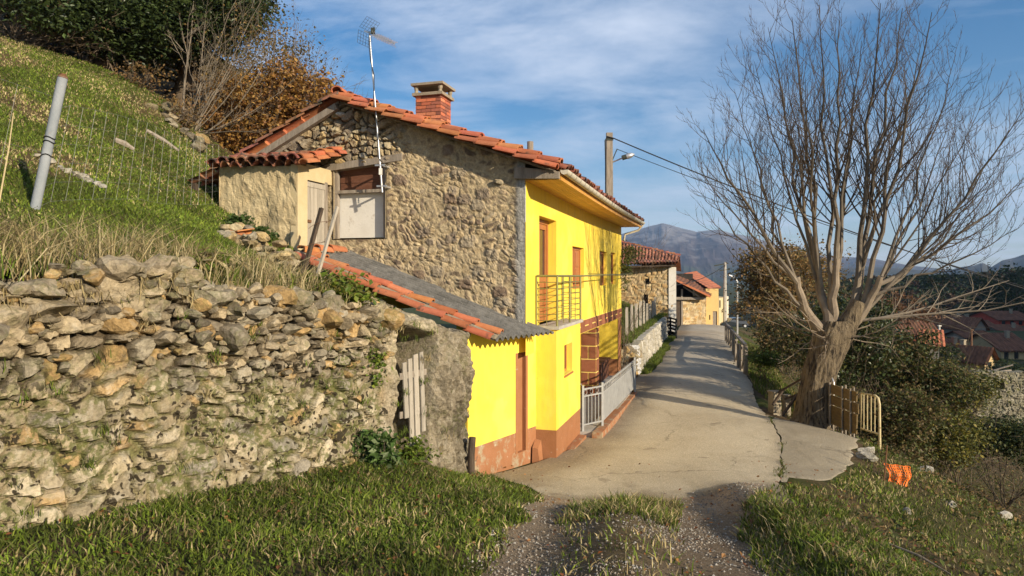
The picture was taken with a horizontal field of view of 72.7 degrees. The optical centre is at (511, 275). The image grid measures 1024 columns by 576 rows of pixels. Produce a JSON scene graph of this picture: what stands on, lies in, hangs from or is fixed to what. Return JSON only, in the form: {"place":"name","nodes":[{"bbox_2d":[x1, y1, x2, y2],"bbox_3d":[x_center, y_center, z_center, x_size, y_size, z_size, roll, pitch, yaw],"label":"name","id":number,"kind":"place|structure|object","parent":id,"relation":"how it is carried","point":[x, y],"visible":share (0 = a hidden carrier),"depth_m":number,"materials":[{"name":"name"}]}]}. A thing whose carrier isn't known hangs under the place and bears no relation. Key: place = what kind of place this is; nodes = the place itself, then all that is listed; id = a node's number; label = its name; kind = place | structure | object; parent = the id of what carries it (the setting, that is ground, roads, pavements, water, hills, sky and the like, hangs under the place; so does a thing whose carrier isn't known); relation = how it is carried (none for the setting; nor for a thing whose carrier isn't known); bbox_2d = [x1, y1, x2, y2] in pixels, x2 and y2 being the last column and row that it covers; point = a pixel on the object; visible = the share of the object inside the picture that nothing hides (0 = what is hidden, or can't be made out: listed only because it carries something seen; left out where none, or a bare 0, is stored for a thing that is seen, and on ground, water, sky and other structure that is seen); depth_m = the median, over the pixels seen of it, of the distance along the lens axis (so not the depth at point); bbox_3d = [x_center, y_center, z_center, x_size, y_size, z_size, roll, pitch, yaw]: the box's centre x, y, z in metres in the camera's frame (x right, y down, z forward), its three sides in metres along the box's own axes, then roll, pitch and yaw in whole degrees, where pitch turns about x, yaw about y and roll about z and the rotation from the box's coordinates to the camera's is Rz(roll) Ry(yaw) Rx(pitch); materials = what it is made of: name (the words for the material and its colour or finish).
{"place":"outdoors","nodes":[
{"label":"outdoors","id":0,"kind":"place"},
{"bbox_2d":[0,8,622,344],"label":"hillside","id":1,"kind":"structure","parent":0,"point":[157,87],"depth_m":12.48,"materials":[{"name":"green plant"}]},
{"bbox_2d":[0,0,87,53],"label":"evergreen tree","id":2,"kind":"object","parent":1,"relation":"on","point":[21,32],"visible":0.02,"depth_m":17.79,"materials":[{"name":"green plant"}]},
{"bbox_2d":[30,73,67,209],"bbox_3d":[-5.356,-1.372,8.000,0.496,1.911,0.132,0,0,0],"label":"fence post","id":3,"kind":"object","parent":1,"relation":"on","point":[48,142],"visible":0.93,"depth_m":7.96,"materials":[{"name":"white plastic"}]},
{"bbox_2d":[33,153,106,187],"bbox_3d":[-6.294,-1.488,9.901,1.076,0.511,0.196,0,0,0],"label":"rock outcrop","id":4,"kind":"object","parent":1,"relation":"on","point":[86,177],"visible":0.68,"depth_m":9.86,"materials":[{"name":"stone"}]},
{"bbox_2d":[0,0,140,60],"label":"twiggy bush","id":5,"kind":"object","parent":1,"relation":"on","point":[18,35],"visible":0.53,"depth_m":16.62,"materials":[{"name":"green plant"}]},
{"bbox_2d":[0,79,218,206],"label":"wire fence","id":6,"kind":"object","parent":1,"relation":"on","point":[122,157],"visible":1,"depth_m":9.57,"materials":[{"name":"grey metal"}]},
{"bbox_2d":[0,0,278,87],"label":"evergreen tree","id":7,"kind":"object","parent":1,"relation":"on","point":[147,23],"visible":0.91,"depth_m":17.52,"materials":[{"name":"green plant"}]},
{"bbox_2d":[103,55,177,91],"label":"bracken clump","id":8,"kind":"object","parent":1,"relation":"on","point":[138,80],"visible":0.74,"depth_m":16.82,"materials":[{"name":"brown plant"}]},
{"bbox_2d":[145,102,209,152],"bbox_3d":[-7.738,-3.477,16.272,1.470,1.367,0.983,0,0,7],"label":"boulder bank","id":9,"kind":"object","parent":1,"relation":"on","point":[171,119],"visible":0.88,"depth_m":16.08,"materials":[{"name":"stone"}]},
{"bbox_2d":[156,0,210,113],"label":"bare sapling","id":10,"kind":"object","parent":1,"relation":"on","point":[186,67],"visible":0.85,"depth_m":17.59,"materials":[{"name":"brown plant"}]},
{"bbox_2d":[152,90,214,128],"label":"bracken clump","id":11,"kind":"object","parent":1,"relation":"on","point":[188,109],"visible":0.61,"depth_m":16.52,"materials":[{"name":"brown plant"}]},
{"bbox_2d":[79,0,298,116],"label":"bare shrub","id":12,"kind":"object","parent":1,"relation":"on","point":[177,89],"visible":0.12,"depth_m":20.27,"materials":[{"name":"brown plant"}]},
{"bbox_2d":[166,0,326,133],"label":"hazel shrub","id":13,"kind":"object","parent":1,"relation":"on","point":[220,83],"visible":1,"depth_m":17.14,"materials":[{"name":"brown plant"}]},
{"bbox_2d":[223,211,279,239],"bbox_3d":[-4.503,-0.871,11.995,1.063,0.562,0.572,0,0,15],"label":"nettle patch","id":14,"kind":"object","parent":1,"relation":"on","point":[232,219],"visible":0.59,"depth_m":11.93,"materials":[{"name":"green plant"}]},
{"bbox_2d":[185,61,327,153],"bbox_3d":[-7.032,-4.398,19.313,4.038,3.451,3.524,0,0,0],"label":"beech shrub","id":15,"kind":"object","parent":1,"relation":"on","point":[235,140],"visible":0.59,"depth_m":18.73,"materials":[{"name":"brown plant"}]},
{"bbox_2d":[217,222,301,273],"bbox_3d":[-4.048,-0.430,11.242,1.390,0.918,0.764,0,0,8],"label":"stone pile","id":16,"kind":"object","parent":1,"relation":"on","point":[260,236],"visible":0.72,"depth_m":11.10,"materials":[{"name":"beige stone"}]},
{"bbox_2d":[173,0,349,108],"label":"brown hedge shrub","id":17,"kind":"object","parent":1,"relation":"on","point":[284,47],"visible":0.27,"depth_m":20.80,"materials":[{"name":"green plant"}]},
{"bbox_2d":[188,146,346,262],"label":"shed","id":18,"kind":"structure","parent":1,"relation":"on","point":[287,202],"depth_m":12.39,"materials":[{"name":"paint"}]},
{"bbox_2d":[307,181,324,252],"bbox_3d":[-3.594,-1.040,12.737,0.065,1.300,0.600,0,0,17],"label":"door","id":19,"kind":"structure","parent":18,"relation":"in","point":[315,192],"depth_m":12.69,"materials":[{"name":"beige wood"}]},
{"bbox_2d":[238,11,368,118],"bbox_3d":[-6.079,-4.905,19.875,4.433,5.361,3.378,0,0,0],"label":"beech shrub","id":20,"kind":"object","parent":1,"relation":"on","point":[312,82],"visible":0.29,"depth_m":19.51,"materials":[{"name":"brown plant"}]},
{"bbox_2d":[301,207,323,276],"bbox_3d":[-3.281,-0.427,11.311,0.070,1.394,0.512,0,0,36],"label":"fence stake","id":21,"kind":"object","parent":1,"relation":"on","point":[315,230],"visible":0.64,"depth_m":11.34,"materials":[{"name":"brown wood"}]},
{"bbox_2d":[316,206,338,274],"bbox_3d":[-2.999,-0.403,11.152,0.045,1.468,0.609,0,0,29],"label":"fence stake","id":22,"kind":"object","parent":1,"relation":"on","point":[329,233],"visible":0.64,"depth_m":11.20,"materials":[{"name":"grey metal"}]},
{"bbox_2d":[604,132,616,196],"bbox_3d":[3.601,-1.302,25.378,0.492,7.804,0.305,0,0,0],"label":"utility pole","id":23,"kind":"object","parent":1,"relation":"on","point":[609,156],"visible":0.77,"depth_m":25.30,"materials":[{"name":"grey concrete"}]},
{"bbox_2d":[614,138,1023,288],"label":"power cable","id":24,"kind":"object","parent":23,"relation":"attached to","point":[800,212],"visible":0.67,"depth_m":25.62,"materials":[{"name":"black rubber"}]},
{"bbox_2d":[617,149,1023,286],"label":"power cable","id":25,"kind":"object","parent":23,"relation":"attached to","point":[822,223],"visible":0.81,"depth_m":24.14,"materials":[{"name":"black rubber"}]},
{"bbox_2d":[0,282,1023,575],"bbox_3d":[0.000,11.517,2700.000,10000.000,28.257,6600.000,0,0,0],"label":"ground","id":26,"kind":"structure","parent":0,"point":[826,484],"depth_m":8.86,"materials":[{"name":"green plant"}]},
{"bbox_2d":[0,251,474,533],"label":"retaining wall","id":27,"kind":"structure","parent":26,"relation":"on","point":[171,366],"depth_m":6.71,"materials":[{"name":"stone"}]},
{"bbox_2d":[156,244,241,283],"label":"rush tuft","id":28,"kind":"object","parent":27,"relation":"on","point":[212,255],"visible":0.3,"depth_m":7.34,"materials":[{"name":"beige plant"}]},
{"bbox_2d":[0,196,455,521],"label":"dead grass","id":29,"kind":"structure","parent":27,"relation":"on","point":[267,275],"depth_m":6.60,"materials":[{"name":"beige plant"}]},
{"bbox_2d":[282,268,385,309],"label":"ivy clump","id":30,"kind":"object","parent":27,"relation":"on","point":[342,289],"visible":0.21,"depth_m":8.82,"materials":[{"name":"green plant"}]},
{"bbox_2d":[363,343,392,387],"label":"ivy tuft","id":31,"kind":"object","parent":27,"relation":"attached to","point":[377,361],"visible":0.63,"depth_m":8.96,"materials":[{"name":"green plant"}]},
{"bbox_2d":[399,351,426,445],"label":"pallet gate","id":32,"kind":"structure","parent":27,"relation":"attached to","point":[412,413],"depth_m":9.72,"materials":[{"name":"white wood"}]},
{"bbox_2d":[350,425,406,468],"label":"nettle plant","id":33,"kind":"object","parent":26,"relation":"on","point":[384,451],"visible":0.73,"depth_m":8.68,"materials":[{"name":"green plant"}]},
{"bbox_2d":[395,430,441,467],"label":"weed clump","id":34,"kind":"object","parent":26,"relation":"on","point":[411,452],"visible":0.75,"depth_m":9.59,"materials":[{"name":"green plant"}]},
{"bbox_2d":[293,244,553,475],"bbox_3d":[-1.486,1.463,12.193,4.269,4.074,2.075,0,0,15],"label":"lean to","id":35,"kind":"object","parent":26,"relation":"on","point":[500,423],"visible":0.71,"depth_m":11.82,"materials":[{"name":"paint"}]},
{"bbox_2d":[516,352,527,453],"bbox_3d":[0.123,2.240,12.373,0.125,1.760,0.400,0,0,33],"label":"door","id":36,"kind":"structure","parent":35,"relation":"in","point":[521,358],"depth_m":12.45,"materials":[{"name":"brown paint"}]},
{"bbox_2d":[208,81,644,462],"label":"yellow house","id":37,"kind":"structure","parent":26,"relation":"on","point":[446,211],"depth_m":12.90,"materials":[{"name":"brown stone"}]},
{"bbox_2d":[335,166,384,238],"bbox_3d":[-2.836,-1.383,13.180,1.080,1.365,0.165,0,0,17],"label":"window","id":38,"kind":"structure","parent":37,"relation":"in","point":[361,204],"depth_m":13.22,"materials":[{"name":"white wood"}]},
{"bbox_2d":[357,18,396,192],"bbox_3d":[-2.303,-3.065,12.674,0.685,3.105,0.762,0,0,26],"label":"tv antenna","id":39,"kind":"object","parent":37,"relation":"attached to","point":[379,36],"visible":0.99,"depth_m":12.61,"materials":[{"name":"metal"}]},
{"bbox_2d":[539,219,547,321],"bbox_3d":[0.520,-0.100,13.783,0.065,2.040,1.390,0,0,17],"label":"balcony door","id":40,"kind":"structure","parent":37,"relation":"in","point":[543,225],"depth_m":14.18,"materials":[{"name":"brown wood"}]},
{"bbox_2d":[572,247,579,288],"bbox_3d":[1.476,-0.185,16.647,0.050,0.990,1.395,0,0,17],"label":"window","id":41,"kind":"structure","parent":37,"relation":"in","point":[575,251],"depth_m":16.82,"materials":[{"name":"brown wood"}]},
{"bbox_2d":[600,252,603,284],"bbox_3d":[2.525,-0.210,20.124,0.050,0.980,1.230,0,0,17],"label":"window","id":42,"kind":"structure","parent":37,"relation":"in","point":[601,253],"depth_m":20.51,"materials":[{"name":"brown wood"}]},
{"bbox_2d":[581,357,635,430],"bbox_3d":[2.583,2.845,17.386,0.356,1.010,5.606,0,0,20],"label":"porch fence","id":43,"kind":"object","parent":37,"relation":"on","point":[618,390],"visible":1,"depth_m":16.45,"materials":[{"name":"silver metal"}]},
{"bbox_2d":[616,224,682,372],"bbox_3d":[4.083,0.763,23.439,3.948,5.480,3.232,0,0,0],"label":"climbing plant","id":44,"kind":"object","parent":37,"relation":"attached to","point":[628,258],"visible":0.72,"depth_m":23.53,"materials":[{"name":"green plant"}]},
{"bbox_2d":[467,437,475,474],"bbox_3d":[-0.623,2.878,10.729,0.132,0.785,0.130,0,0,0],"label":"stump post","id":45,"kind":"object","parent":26,"relation":"on","point":[471,457],"visible":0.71,"depth_m":10.68,"materials":[{"name":"brown wood"}]},
{"bbox_2d":[4,461,985,575],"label":"fallen leaves","id":46,"kind":"object","parent":26,"relation":"on","point":[504,538],"visible":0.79,"depth_m":6.33,"materials":[{"name":"brown plant"}]},
{"bbox_2d":[621,345,641,374],"bbox_3d":[3.896,3.047,24.532,0.422,1.165,2.180,0,0,44],"label":"rubble corner","id":47,"kind":"object","parent":26,"relation":"on","point":[628,348],"visible":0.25,"depth_m":24.71,"materials":[{"name":"stone"}]},
{"bbox_2d":[625,317,668,375],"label":"stone wall","id":48,"kind":"structure","parent":26,"relation":"on","point":[648,342],"depth_m":29.48,"materials":[{"name":"stone"}]},
{"bbox_2d":[621,240,680,331],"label":"stone barn","id":49,"kind":"structure","parent":26,"relation":"on","point":[670,267],"depth_m":44.48,"materials":[{"name":"stone"}]},
{"bbox_2d":[676,274,717,325],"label":"open barn","id":50,"kind":"structure","parent":26,"relation":"on","point":[690,308],"depth_m":62.20,"materials":[{"name":"beige stone"}]},
{"bbox_2d":[684,271,719,324],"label":"ochre house","id":51,"kind":"structure","parent":26,"relation":"on","point":[712,309],"depth_m":63.00,"materials":[{"name":"paint"}]},
{"bbox_2d":[621,297,796,416],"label":"bank grass","id":52,"kind":"structure","parent":26,"relation":"on","point":[654,361],"depth_m":27.93,"materials":[{"name":"green plant"}]},
{"bbox_2d":[625,297,655,335],"bbox_3d":[6.442,2.048,34.102,0.181,1.710,13.674,0,0,16],"label":"picket fence","id":53,"kind":"object","parent":52,"relation":"on","point":[641,320],"visible":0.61,"depth_m":32.43,"materials":[{"name":"grey wood"}]},
{"bbox_2d":[719,296,728,324],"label":"cream house","id":54,"kind":"structure","parent":26,"relation":"on","point":[720,309],"depth_m":65.61,"materials":[{"name":"paint"}]},
{"bbox_2d":[725,323,747,375],"bbox_3d":[10.560,3.272,33.200,0.161,1.629,16.916,0,0,15],"label":"wooden handrail","id":55,"kind":"object","parent":26,"relation":"on","point":[739,351],"visible":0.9,"depth_m":29.13,"materials":[{"name":"grey wood"}]},
{"bbox_2d":[733,343,792,384],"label":"thicket shrub","id":56,"kind":"object","parent":26,"relation":"on","point":[764,359],"visible":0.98,"depth_m":24.37,"materials":[{"name":"green plant"}]},
{"bbox_2d":[767,390,780,416],"bbox_3d":[7.394,3.662,19.600,0.300,0.845,0.280,0,0,-17],"label":"concrete post","id":57,"kind":"object","parent":26,"relation":"on","point":[775,409],"visible":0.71,"depth_m":19.50,"materials":[{"name":"grey concrete"}]},
{"bbox_2d":[743,311,806,376],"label":"thicket shrub","id":58,"kind":"object","parent":26,"relation":"on","point":[767,328],"visible":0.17,"depth_m":31.01,"materials":[{"name":"green plant"}]},
{"bbox_2d":[714,229,840,357],"bbox_3d":[12.998,0.776,34.200,6.858,6.943,5.593,0,0,0],"label":"autumn tree","id":59,"kind":"object","parent":26,"relation":"on","point":[769,286],"visible":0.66,"depth_m":33.56,"materials":[{"name":"brown plant"}]},
{"bbox_2d":[763,310,809,388],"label":"thicket shrub","id":60,"kind":"object","parent":26,"relation":"on","point":[789,339],"visible":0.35,"depth_m":26.73,"materials":[{"name":"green plant"}]},
{"bbox_2d":[781,394,791,416],"bbox_3d":[7.843,3.766,19.900,0.200,0.745,0.200,0,0,-11],"label":"concrete post","id":61,"kind":"object","parent":26,"relation":"on","point":[785,403],"visible":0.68,"depth_m":19.83,"materials":[{"name":"grey concrete"}]},
{"bbox_2d":[767,415,859,481],"bbox_3d":[6.331,3.492,14.352,1.866,0.726,8.336,0,0,19],"label":"concrete apron","id":62,"kind":"object","parent":26,"relation":"on","point":[807,450],"visible":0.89,"depth_m":12.98,"materials":[{"name":"grey concrete"}]},
{"bbox_2d":[772,378,800,415],"bbox_3d":[6.807,2.901,17.100,0.778,0.906,1.062,0,0,0],"label":"leaning trestle","id":63,"kind":"object","parent":62,"relation":"on","point":[780,392],"visible":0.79,"depth_m":17.13,"materials":[{"name":"brown wood"}]},
{"bbox_2d":[771,234,869,325],"bbox_3d":[15.659,1.347,36.877,6.370,7.162,6.055,0,0,0],"label":"autumn tree","id":64,"kind":"object","parent":26,"relation":"on","point":[825,269],"visible":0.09,"depth_m":36.08,"materials":[{"name":"brown plant"}]},
{"bbox_2d":[828,377,858,436],"bbox_3d":[7.282,2.919,15.524,0.125,1.202,1.693,0,0,-3],"label":"plank barrier","id":65,"kind":"object","parent":26,"relation":"on","point":[842,417],"visible":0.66,"depth_m":15.26,"materials":[{"name":"brown wood"}]},
{"bbox_2d":[772,267,916,438],"bbox_3d":[9.235,2.147,18.767,4.289,5.130,4.074,0,0,-41],"label":"thicket shrub","id":66,"kind":"object","parent":26,"relation":"on","point":[856,348],"visible":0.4,"depth_m":18.53,"materials":[{"name":"green plant"}]},
{"bbox_2d":[785,276,910,439],"bbox_3d":[10.618,2.382,21.637,4.060,5.677,4.690,0,0,0],"label":"thicket shrub","id":67,"kind":"object","parent":26,"relation":"on","point":[875,380],"visible":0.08,"depth_m":20.79,"materials":[{"name":"green plant"}]},
{"bbox_2d":[675,0,1023,429],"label":"ash tree","id":68,"kind":"object","parent":26,"relation":"on","point":[834,335],"visible":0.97,"depth_m":16.03,"materials":[{"name":"brown plant"}]},
{"bbox_2d":[854,451,878,461],"bbox_3d":[6.562,3.354,12.889,0.382,0.200,0.308,0,0,0],"label":"stone block","id":69,"kind":"object","parent":26,"relation":"on","point":[869,456],"depth_m":12.81,"materials":[{"name":"stone"}]},
{"bbox_2d":[860,392,880,449],"bbox_3d":[7.406,3.052,14.394,0.052,1.256,0.721,0,0,-4],"label":"metal barrier","id":70,"kind":"object","parent":26,"relation":"on","point":[879,417],"visible":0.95,"depth_m":14.36,"materials":[{"name":"beige metal"}]},
{"bbox_2d":[739,342,1023,575],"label":"undergrowth","id":71,"kind":"object","parent":26,"relation":"on","point":[997,572],"visible":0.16,"depth_m":11.41,"materials":[{"name":"green plant"}]},
{"bbox_2d":[884,463,910,486],"bbox_3d":[6.691,3.550,12.012,0.450,0.577,0.218,0,0,0],"label":"safety net","id":72,"kind":"object","parent":26,"relation":"on","point":[899,477],"visible":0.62,"depth_m":12.03,"materials":[{"name":"orange plastic"}]},
{"bbox_2d":[835,378,960,472],"bbox_3d":[9.142,3.629,16.289,3.241,2.502,2.651,0,0,-43],"label":"thicket shrub","id":73,"kind":"object","parent":26,"relation":"on","point":[908,431],"visible":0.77,"depth_m":16.06,"materials":[{"name":"green plant"}]},
{"bbox_2d":[846,257,963,385],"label":"thicket shrub","id":74,"kind":"object","parent":26,"relation":"on","point":[903,306],"visible":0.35,"depth_m":51.29,"materials":[{"name":"green plant"}]},
{"bbox_2d":[887,317,936,338],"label":"village house","id":75,"kind":"structure","parent":26,"relation":"on","point":[919,327],"depth_m":79.30,"materials":[{"name":"orange tile"}]},
{"bbox_2d":[888,543,950,574],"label":"fallen stick","id":76,"kind":"object","parent":26,"relation":"on","point":[917,555],"visible":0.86,"depth_m":7.13,"materials":[{"name":"grey wood"}]},
{"bbox_2d":[854,283,1001,449],"bbox_3d":[11.405,2.849,19.829,4.181,5.611,4.395,0,0,0],"label":"thicket shrub","id":77,"kind":"object","parent":26,"relation":"on","point":[927,373],"visible":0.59,"depth_m":19.36,"materials":[{"name":"green plant"}]},
{"bbox_2d":[916,329,944,360],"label":"village house","id":78,"kind":"structure","parent":26,"relation":"on","point":[940,336],"depth_m":62.17,"materials":[{"name":"paint"}]},
{"bbox_2d":[939,344,966,366],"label":"valley tree","id":79,"kind":"object","parent":26,"relation":"on","point":[955,349],"visible":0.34,"depth_m":69.37,"materials":[{"name":"green plant"}]},
{"bbox_2d":[911,339,999,370],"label":"village house","id":80,"kind":"structure","parent":26,"relation":"on","point":[980,354],"depth_m":70.50,"materials":[{"name":"red tile"}]},
{"bbox_2d":[898,400,1021,490],"bbox_3d":[11.188,4.480,17.576,2.744,2.729,2.488,0,0,0],"label":"thicket shrub","id":81,"kind":"object","parent":26,"relation":"on","point":[956,446],"visible":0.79,"depth_m":17.15,"materials":[{"name":"green plant"}]},
{"bbox_2d":[933,314,989,332],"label":"village house","id":82,"kind":"structure","parent":26,"relation":"on","point":[968,321],"depth_m":108.22,"materials":[{"name":"red tile"}]},
{"bbox_2d":[944,330,987,338],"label":"village house","id":83,"kind":"structure","parent":26,"relation":"on","point":[961,334],"depth_m":104.36,"materials":[{"name":"tile"}]},
{"bbox_2d":[915,251,1023,313],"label":"valley tree","id":84,"kind":"object","parent":26,"relation":"on","point":[1015,293],"visible":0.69,"depth_m":152.11,"materials":[{"name":"green plant"}]},
{"bbox_2d":[926,366,1018,471],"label":"thicket shrub","id":85,"kind":"object","parent":26,"relation":"on","point":[993,386],"visible":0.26,"depth_m":22.08,"materials":[{"name":"green plant"}]},
{"bbox_2d":[945,364,1023,422],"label":"ruined wall","id":86,"kind":"structure","parent":26,"relation":"on","point":[1016,399],"depth_m":41.51,"materials":[{"name":"stone"}]},
{"bbox_2d":[952,404,1023,507],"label":"thicket shrub","id":87,"kind":"object","parent":26,"relation":"on","point":[1013,441],"visible":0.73,"depth_m":19.71,"materials":[{"name":"brown plant"}]},
{"bbox_2d":[956,283,1023,313],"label":"valley tree","id":88,"kind":"object","parent":26,"relation":"on","point":[978,300],"visible":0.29,"depth_m":160.00,"materials":[{"name":"green plant"}]},
{"bbox_2d":[965,331,1023,359],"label":"village house","id":89,"kind":"structure","parent":26,"relation":"on","point":[1007,344],"depth_m":85.50,"materials":[{"name":"red tile"}]},
{"bbox_2d":[969,309,1023,325],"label":"village house","id":90,"kind":"structure","parent":26,"relation":"on","point":[1010,316],"depth_m":136.90,"materials":[{"name":"tile"}]},
{"bbox_2d":[979,357,1023,370],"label":"valley tree","id":91,"kind":"object","parent":26,"relation":"on","point":[1001,361],"visible":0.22,"depth_m":61.88,"materials":[{"name":"green plant"}]},
{"bbox_2d":[987,323,1023,330],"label":"village house","id":92,"kind":"structure","parent":26,"relation":"on","point":[1007,327],"depth_m":121.08,"materials":[{"name":"red tile"}]},
{"bbox_2d":[212,0,1023,269],"label":"sky","id":93,"kind":"structure","parent":0,"point":[559,76],"materials":[{"name":"blue"}]},
{"bbox_2d":[464,482,814,575],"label":"gravel track","id":94,"kind":"structure","parent":0,"point":[537,527],"depth_m":6.04,"materials":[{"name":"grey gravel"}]},
{"bbox_2d":[490,324,795,510],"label":"road","id":95,"kind":"structure","parent":0,"point":[694,418],"depth_m":13.86,"materials":[{"name":"grey concrete"}]},
{"bbox_2d":[663,316,676,337],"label":"slatted gate","id":96,"kind":"structure","parent":95,"relation":"on","point":[670,325],"depth_m":42.35,"materials":[{"name":"black metal"}]},
{"bbox_2d":[714,262,727,321],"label":"utility pole","id":97,"kind":"object","parent":95,"relation":"on","point":[724,296],"visible":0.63,"depth_m":65.88,"materials":[{"name":"grey concrete"}]},
{"bbox_2d":[721,317,750,327],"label":"parked car","id":98,"kind":"object","parent":95,"relation":"on","point":[731,321],"visible":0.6,"depth_m":65.22,"materials":[{"name":"paint"}]},
{"bbox_2d":[621,223,946,281],"bbox_3d":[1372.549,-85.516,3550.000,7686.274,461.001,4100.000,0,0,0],"label":"mountains","id":99,"kind":"structure","parent":0,"point":[701,254],"depth_m":3338.49,"materials":[{"name":"grey stone"}]},
{"bbox_2d":[729,286,1008,327],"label":"hills","id":100,"kind":"structure","parent":0,"point":[734,312],"depth_m":268.21,"materials":[{"name":"green plant"}]},
{"bbox_2d":[811,255,1023,282],"bbox_3d":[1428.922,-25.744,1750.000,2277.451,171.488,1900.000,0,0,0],"label":"mountains","id":101,"kind":"structure","parent":0,"point":[1019,260],"depth_m":1914.00,"materials":[{"name":"green plant"}]},
{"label":"hills","id":102,"kind":"structure","parent":0,"visible":0},
{"bbox_2d":[789,268,1023,315],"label":"wood","id":103,"kind":"object","parent":102,"relation":"on","point":[945,293],"visible":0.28,"depth_m":262.92,"materials":[{"name":"green plant"}]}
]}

